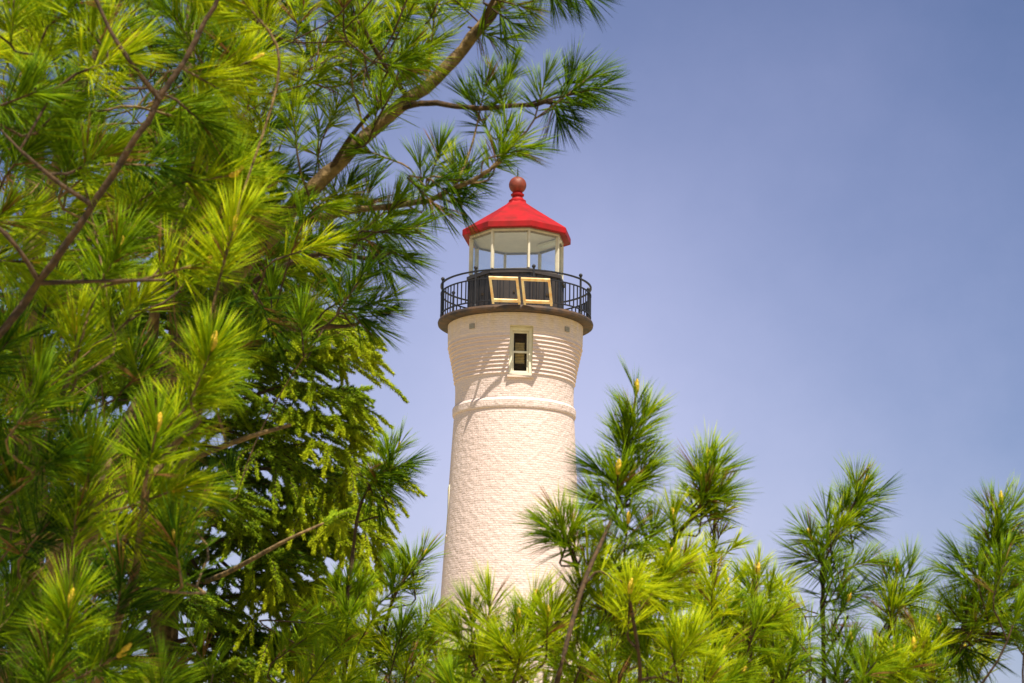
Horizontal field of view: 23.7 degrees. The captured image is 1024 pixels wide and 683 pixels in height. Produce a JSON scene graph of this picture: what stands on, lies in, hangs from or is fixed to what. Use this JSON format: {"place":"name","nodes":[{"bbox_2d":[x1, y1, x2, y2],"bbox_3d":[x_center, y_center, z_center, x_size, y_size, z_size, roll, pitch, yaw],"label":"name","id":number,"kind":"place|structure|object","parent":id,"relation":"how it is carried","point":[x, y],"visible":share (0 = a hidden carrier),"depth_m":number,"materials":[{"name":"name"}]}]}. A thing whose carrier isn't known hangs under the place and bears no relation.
{"place":"outdoors","nodes":[
{"label":"outdoors","id":0,"kind":"place"},
{"bbox_2d":[0,0,1023,682],"label":"sky","id":1,"kind":"structure","parent":0,"point":[804,223],"materials":[{"name":"blue"}]},
{"label":"ground","id":2,"kind":"structure","parent":0,"visible":0},
{"bbox_2d":[0,0,194,682],"bbox_3d":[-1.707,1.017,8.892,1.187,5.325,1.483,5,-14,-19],"label":"pine tree","id":3,"kind":"object","parent":2,"relation":"on","point":[119,110],"depth_m":9.16,"materials":[{"name":"green plant"}]},
{"bbox_2d":[0,0,310,682],"bbox_3d":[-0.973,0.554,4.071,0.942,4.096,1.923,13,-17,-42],"label":"pine tree","id":4,"kind":"object","parent":2,"relation":"on","point":[59,130],"visible":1,"depth_m":3.66,"materials":[{"name":"green plant"}]},
{"bbox_2d":[0,4,427,682],"bbox_3d":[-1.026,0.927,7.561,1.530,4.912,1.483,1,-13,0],"label":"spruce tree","id":5,"kind":"object","parent":2,"relation":"on","point":[280,544],"visible":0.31,"depth_m":7.34,"materials":[{"name":"green plant"}]},
{"bbox_2d":[0,0,637,682],"bbox_3d":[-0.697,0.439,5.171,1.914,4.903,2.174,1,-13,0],"label":"pine tree","id":6,"kind":"object","parent":2,"relation":"on","point":[412,62],"visible":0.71,"depth_m":5.40,"materials":[{"name":"green plant"}]},
{"bbox_2d":[259,416,491,682],"bbox_3d":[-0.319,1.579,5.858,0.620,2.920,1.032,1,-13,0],"label":"pine tree","id":7,"kind":"object","parent":2,"relation":"on","point":[399,658],"visible":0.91,"depth_m":5.99,"materials":[{"name":"green plant"}]},
{"bbox_2d":[437,171,592,682],"bbox_3d":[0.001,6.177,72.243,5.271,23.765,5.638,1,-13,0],"label":"lighthouse","id":8,"kind":"object","parent":2,"relation":"on","point":[515,341],"visible":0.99,"depth_m":71.87,"materials":[{"name":"brick"}]},
{"bbox_2d":[446,485,449,536],"bbox_3d":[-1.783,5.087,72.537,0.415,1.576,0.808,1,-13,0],"label":"window","id":9,"kind":"structure","parent":8,"relation":"in","point":[449,485],"depth_m":72.59,"materials":[{"name":"white glass"}]},
{"bbox_2d":[507,327,533,377],"bbox_3d":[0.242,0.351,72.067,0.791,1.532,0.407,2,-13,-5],"label":"window","id":10,"kind":"structure","parent":8,"relation":"in","point":[520,346],"depth_m":72.13,"materials":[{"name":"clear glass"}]},
{"bbox_2d":[412,355,776,682],"bbox_3d":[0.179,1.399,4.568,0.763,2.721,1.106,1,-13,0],"label":"pine tree","id":11,"kind":"object","parent":2,"relation":"on","point":[621,603],"visible":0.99,"depth_m":4.51,"materials":[{"name":"green plant"}]},
{"bbox_2d":[588,472,818,682],"bbox_3d":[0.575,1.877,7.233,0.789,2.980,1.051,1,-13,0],"label":"pine tree","id":12,"kind":"object","parent":2,"relation":"on","point":[715,535],"visible":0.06,"depth_m":7.35,"materials":[{"name":"green plant"}]},
{"bbox_2d":[705,448,964,682],"bbox_3d":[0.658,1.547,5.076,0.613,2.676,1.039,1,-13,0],"label":"pine tree","id":13,"kind":"object","parent":2,"relation":"on","point":[777,622],"visible":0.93,"depth_m":5.16,"materials":[{"name":"green plant"}]},
{"bbox_2d":[836,469,1023,682],"bbox_3d":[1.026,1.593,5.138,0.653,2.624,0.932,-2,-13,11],"label":"pine tree","id":14,"kind":"object","parent":2,"relation":"on","point":[972,604],"visible":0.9,"depth_m":5.09,"materials":[{"name":"green plant"}]}
]}

